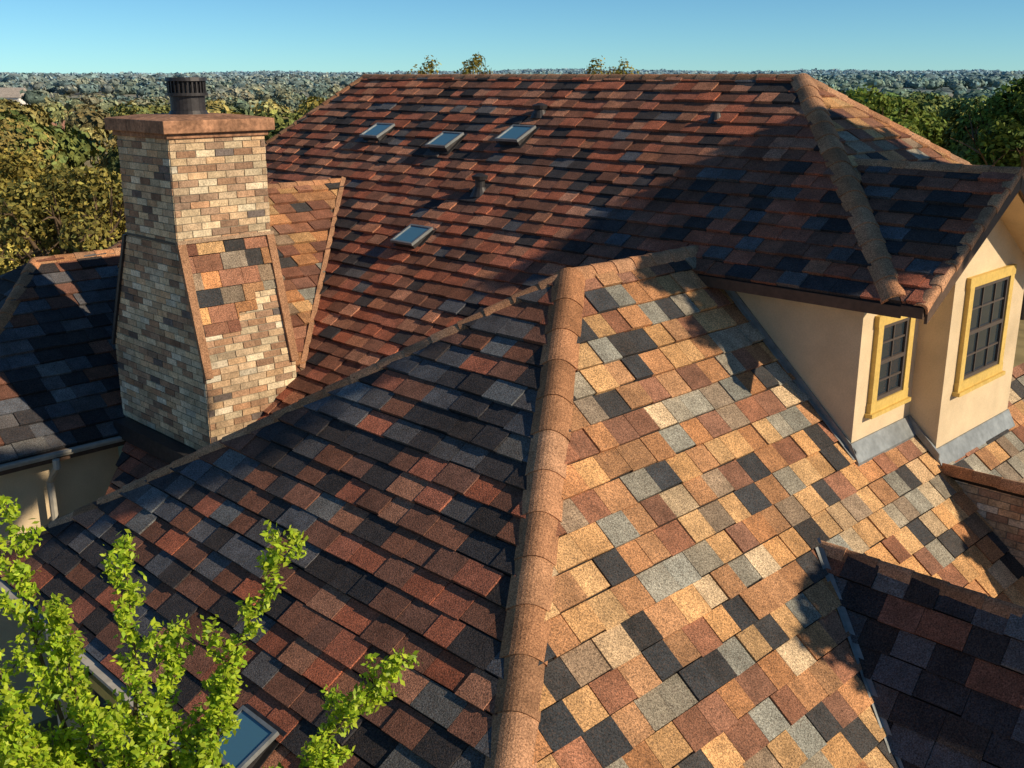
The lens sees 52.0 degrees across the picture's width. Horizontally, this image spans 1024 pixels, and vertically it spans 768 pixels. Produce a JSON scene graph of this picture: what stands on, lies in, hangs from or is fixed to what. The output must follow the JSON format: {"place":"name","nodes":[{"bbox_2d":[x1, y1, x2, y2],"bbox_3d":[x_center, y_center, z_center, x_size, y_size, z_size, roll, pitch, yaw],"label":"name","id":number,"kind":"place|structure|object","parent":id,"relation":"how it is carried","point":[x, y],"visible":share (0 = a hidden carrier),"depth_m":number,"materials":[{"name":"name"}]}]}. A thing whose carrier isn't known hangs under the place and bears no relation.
{"place":"outdoors","nodes":[
{"label":"outdoors","id":0,"kind":"place"},
{"bbox_2d":[268,182,342,372],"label":"cross gable slope shingles","id":1,"kind":"object","parent":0,"point":[299,217],"visible":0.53,"depth_m":17.74,"materials":[{"name":"brown tile"}]},
{"bbox_2d":[299,177,345,368],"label":"cross gable edge trim","id":2,"kind":"structure","parent":1,"relation":"on","point":[318,290],"depth_m":17.25,"materials":[{"name":"brown tile"}]},
{"bbox_2d":[0,0,1023,73],"label":"sky","id":3,"kind":"structure","parent":0,"point":[46,36],"materials":[{"name":"blue"}]},
{"bbox_2d":[27,86,1023,754],"bbox_3d":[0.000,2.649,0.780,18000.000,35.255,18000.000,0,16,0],"label":"ground","id":4,"kind":"structure","parent":0,"point":[1019,360],"depth_m":41.93,"materials":[{"name":"green plant"}]},
{"bbox_2d":[0,88,26,105],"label":"distant house","id":5,"kind":"structure","parent":4,"relation":"on","point":[13,94],"depth_m":401.77,"materials":[{"name":"brick"}]},
{"bbox_2d":[0,147,56,259],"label":"oak tree","id":6,"kind":"object","parent":4,"relation":"on","point":[11,164],"visible":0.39,"depth_m":35.98,"materials":[{"name":"green plant"}]},
{"bbox_2d":[0,163,126,274],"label":"oak tree","id":7,"kind":"object","parent":4,"relation":"on","point":[40,220],"visible":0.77,"depth_m":31.03,"materials":[{"name":"green plant"}]},
{"bbox_2d":[0,495,418,767],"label":"leafy shrub","id":8,"kind":"object","parent":4,"relation":"on","point":[23,744],"visible":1,"depth_m":7.12,"materials":[{"name":"green plant"}]},
{"bbox_2d":[0,329,542,767],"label":"wing hip slope deck","id":9,"kind":"structure","parent":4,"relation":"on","point":[236,708],"depth_m":10.45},
{"bbox_2d":[0,282,554,767],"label":"wing hip slope shingles","id":10,"kind":"object","parent":9,"relation":"on","point":[444,386],"visible":0.86,"depth_m":10.67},
{"bbox_2d":[217,703,286,767],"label":"roof skylight","id":11,"kind":"object","parent":10,"relation":"on","point":[252,743],"visible":0.65,"depth_m":9.13,"materials":[{"name":"glass"}]},
{"bbox_2d":[408,55,440,73],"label":"slender tree","id":12,"kind":"object","parent":4,"relation":"on","point":[431,66],"visible":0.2,"depth_m":40.07,"materials":[{"name":"green plant"}]},
{"bbox_2d":[454,52,492,73],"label":"slender tree","id":13,"kind":"object","parent":4,"relation":"on","point":[476,62],"visible":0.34,"depth_m":42.01,"materials":[{"name":"green plant"}]},
{"bbox_2d":[0,218,1023,767],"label":"stucco walls","id":14,"kind":"structure","parent":4,"relation":"on","point":[826,350],"depth_m":13.48,"materials":[{"name":"beige paint"}]},
{"bbox_2d":[84,672,132,767],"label":"trim","id":15,"kind":"structure","parent":14,"relation":"attached to","point":[101,689],"depth_m":12.21,"materials":[{"name":"paint"}]},
{"bbox_2d":[97,694,119,755],"bbox_3d":[-4.654,4.189,12.330,0.840,1.140,0.006,16,23,43],"label":"glass","id":16,"kind":"object","parent":15,"relation":"attached to","point":[102,701],"visible":0.09,"depth_m":12.38,"materials":[{"name":"black glass"}]},
{"bbox_2d":[92,689,118,767],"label":"sash","id":17,"kind":"object","parent":16,"relation":"attached to","point":[95,693],"visible":0.15,"depth_m":12.47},
{"bbox_2d":[113,109,900,488],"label":"slope deck","id":18,"kind":"structure","parent":14,"relation":"on","point":[653,225],"depth_m":13.27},
{"bbox_2d":[0,288,117,463],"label":"side wing slope deck","id":19,"kind":"structure","parent":18,"relation":"attached to","point":[79,428],"depth_m":15.98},
{"bbox_2d":[0,253,125,462],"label":"side wing slope shingles","id":20,"kind":"object","parent":19,"relation":"on","point":[43,408],"visible":0.67,"depth_m":16.90,"materials":[{"name":"grey tile"}]},
{"bbox_2d":[104,77,298,463],"bbox_3d":[-4.749,-1.367,15.677,2.884,6.170,1.830,16,23,43],"label":"brick chimney","id":21,"kind":"object","parent":18,"relation":"on","point":[203,339],"visible":0.77,"depth_m":14.87,"materials":[{"name":"brown brick"}]},
{"bbox_2d":[359,123,395,143],"bbox_3d":[-2.578,-4.835,20.230,0.517,0.368,0.620,-16,23,-43],"label":"roof skylight","id":22,"kind":"object","parent":18,"relation":"on","point":[377,132],"visible":1,"depth_m":20.13,"materials":[{"name":"glass"}]},
{"bbox_2d":[390,224,436,252],"bbox_3d":[-1.598,-2.356,16.926,0.517,0.368,0.620,-16,23,-43],"label":"roof skylight","id":23,"kind":"object","parent":18,"relation":"on","point":[414,236],"visible":1,"depth_m":16.83,"materials":[{"name":"glass"}]},
{"bbox_2d":[425,131,466,154],"bbox_3d":[-1.188,-4.312,18.758,0.517,0.368,0.620,-16,23,-43],"label":"roof skylight","id":24,"kind":"object","parent":18,"relation":"on","point":[446,142],"visible":1,"depth_m":18.66,"materials":[{"name":"glass"}]},
{"bbox_2d":[470,173,487,196],"bbox_3d":[-0.520,-3.239,17.080,0.336,0.370,0.336,0,16,0],"label":"roof vent pipe","id":25,"kind":"object","parent":18,"relation":"on","point":[479,189],"visible":0.96,"depth_m":17.00,"materials":[{"name":"metal"}]},
{"bbox_2d":[105,76,901,494],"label":"slope shingles","id":26,"kind":"object","parent":18,"relation":"on","point":[711,188],"visible":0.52,"depth_m":15.92,"materials":[{"name":"brown tile"}]},
{"bbox_2d":[0,176,1023,475],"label":"fascia boards","id":27,"kind":"object","parent":18,"relation":"attached to","point":[888,310],"visible":0.82,"depth_m":12.29,"materials":[{"name":"brown wood"}]},
{"bbox_2d":[0,436,203,766],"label":"gutters","id":28,"kind":"object","parent":27,"relation":"attached to","point":[107,678],"visible":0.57,"depth_m":15.26,"materials":[{"name":"paint"}]},
{"bbox_2d":[494,124,539,147],"bbox_3d":[0.072,-4.201,17.811,0.517,0.368,0.620,-16,23,-43],"label":"roof skylight","id":29,"kind":"object","parent":18,"relation":"on","point":[515,136],"visible":1,"depth_m":17.71,"materials":[{"name":"glass"}]},
{"bbox_2d":[530,103,547,117],"bbox_3d":[0.480,-4.713,18.085,0.336,0.250,0.336,0,16,0],"label":"roof vent pipe","id":30,"kind":"object","parent":18,"relation":"on","point":[539,111],"visible":0.97,"depth_m":17.99,"materials":[{"name":"metal"}]},
{"bbox_2d":[707,112,720,123],"bbox_3d":[3.040,-3.975,15.665,0.252,0.170,0.252,0,16,0],"label":"roof vent pipe","id":31,"kind":"object","parent":18,"relation":"on","point":[714,116],"visible":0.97,"depth_m":15.59,"materials":[{"name":"metal"}]},
{"bbox_2d":[537,274,1023,767],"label":"roof deck","id":32,"kind":"structure","parent":14,"relation":"attached to","point":[749,586],"depth_m":10.69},
{"bbox_2d":[532,257,1023,767],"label":"roof shingles","id":33,"kind":"object","parent":32,"relation":"on","point":[776,479],"visible":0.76,"depth_m":10.69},
{"bbox_2d":[0,73,1023,767],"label":"ridge caps","id":34,"kind":"object","parent":33,"relation":"on","point":[522,655],"visible":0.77,"depth_m":11.47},
{"bbox_2d":[725,290,1014,767],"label":"flashing","id":35,"kind":"object","parent":14,"relation":"attached to","point":[865,449],"visible":0.71,"depth_m":13.20,"materials":[{"name":"metal"}]},
{"bbox_2d":[864,315,915,418],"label":"trim","id":36,"kind":"structure","parent":14,"relation":"attached to","point":[875,408],"depth_m":12.81,"materials":[{"name":"paint"}]},
{"bbox_2d":[878,322,904,394],"bbox_3d":[4.680,-0.323,12.999,0.720,0.960,0.006,-16,23,-43],"label":"glass","id":37,"kind":"object","parent":36,"relation":"attached to","point":[886,351],"visible":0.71,"depth_m":13.02,"materials":[{"name":"black glass"}]},
{"bbox_2d":[877,317,909,400],"bbox_3d":[4.692,-0.320,12.988,0.037,0.960,0.720,16,23,43],"label":"sash","id":38,"kind":"object","parent":37,"relation":"attached to","point":[890,358],"visible":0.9,"depth_m":13.07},
{"bbox_2d":[869,199,956,317],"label":"roof deck","id":39,"kind":"structure","parent":14,"relation":"on","point":[906,304],"depth_m":11.51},
{"bbox_2d":[856,165,1015,304],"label":"dormer gable slope shingles","id":40,"kind":"object","parent":39,"relation":"on","point":[916,212],"visible":0.97,"depth_m":12.48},
{"bbox_2d":[952,264,1016,396],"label":"trim","id":41,"kind":"structure","parent":14,"relation":"attached to","point":[962,387],"depth_m":13.67,"materials":[{"name":"paint"}]},
{"bbox_2d":[964,280,1004,374],"bbox_3d":[6.250,-0.760,13.917,0.006,1.240,1.190,16,23,43],"label":"glass","id":42,"kind":"object","parent":41,"relation":"attached to","point":[985,319],"visible":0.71,"depth_m":13.93,"materials":[{"name":"black glass"}]},
{"bbox_2d":[963,276,1009,379],"bbox_3d":[6.262,-0.757,13.906,0.037,1.240,1.190,16,23,43],"label":"sash","id":43,"kind":"object","parent":42,"relation":"attached to","point":[979,328],"visible":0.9,"depth_m":14.01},
{"bbox_2d":[957,482,1023,565],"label":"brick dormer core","id":44,"kind":"object","parent":14,"relation":"on","point":[1000,515],"depth_m":13.19,"materials":[{"name":"brown brick"}]},
{"bbox_2d":[949,476,1023,497],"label":"brick dormer roof deck","id":45,"kind":"structure","parent":44,"relation":"on","point":[988,487],"depth_m":13.20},
{"bbox_2d":[942,463,1023,494],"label":"brick dormer caps","id":46,"kind":"object","parent":45,"relation":"on","point":[1000,483],"visible":1,"depth_m":13.12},
{"bbox_2d":[955,480,1023,566],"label":"brick dormer bricks","id":47,"kind":"object","parent":44,"relation":"attached to","point":[998,518],"visible":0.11,"depth_m":13.18,"materials":[{"name":"brown brick"}]},
{"bbox_2d":[1001,192,1023,253],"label":"gable soffit","id":48,"kind":"structure","parent":14,"relation":"attached to","point":[1012,218],"depth_m":13.51,"materials":[{"name":"paint"}]},
{"bbox_2d":[0,68,1023,274],"bbox_3d":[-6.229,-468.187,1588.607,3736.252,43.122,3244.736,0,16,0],"label":"distant forest","id":49,"kind":"object","parent":4,"relation":"on","point":[289,98],"visible":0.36,"depth_m":501.52,"materials":[{"name":"green plant"}]},
{"bbox_2d":[584,55,611,74],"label":"slender tree","id":50,"kind":"object","parent":4,"relation":"on","point":[593,66],"visible":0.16,"depth_m":41.16,"materials":[{"name":"green plant"}]},
{"bbox_2d":[602,57,639,73],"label":"slender tree","id":51,"kind":"object","parent":4,"relation":"on","point":[618,70],"visible":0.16,"depth_m":41.98,"materials":[{"name":"green plant"}]},
{"bbox_2d":[846,84,952,145],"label":"oak tree","id":52,"kind":"object","parent":4,"relation":"on","point":[917,119],"visible":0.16,"depth_m":49.39,"materials":[{"name":"green plant"}]},
{"bbox_2d":[946,74,1023,319],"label":"oak tree","id":53,"kind":"object","parent":4,"relation":"on","point":[1010,130],"visible":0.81,"depth_m":42.23,"materials":[{"name":"green plant"}]},
{"bbox_3d":[6.687,-2.634,13.541,4.800,2.520,4.800,0,16,0],"label":"hip-end roof slope deck","id":54,"kind":"object","parent":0,"visible":0},
{"bbox_2d":[818,89,960,203],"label":"hip end slope shingles","id":55,"kind":"object","parent":54,"relation":"on","point":[859,131],"visible":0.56,"depth_m":14.99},
{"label":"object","id":56,"kind":"object","parent":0,"visible":0},
{"bbox_2d":[834,575,1023,767],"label":"gable slope deck","id":57,"kind":"structure","parent":56,"relation":"attached to","point":[925,669],"depth_m":10.26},
{"bbox_2d":[826,556,1023,767],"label":"gable slope shingles","id":58,"kind":"object","parent":57,"relation":"on","point":[988,725],"visible":1,"depth_m":10.12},
{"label":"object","id":59,"kind":"object","parent":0,"visible":0},
{"bbox_2d":[0,263,26,309],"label":"side wing hip slope shingles","id":60,"kind":"object","parent":59,"relation":"on","point":[8,280],"visible":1,"depth_m":17.93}
]}

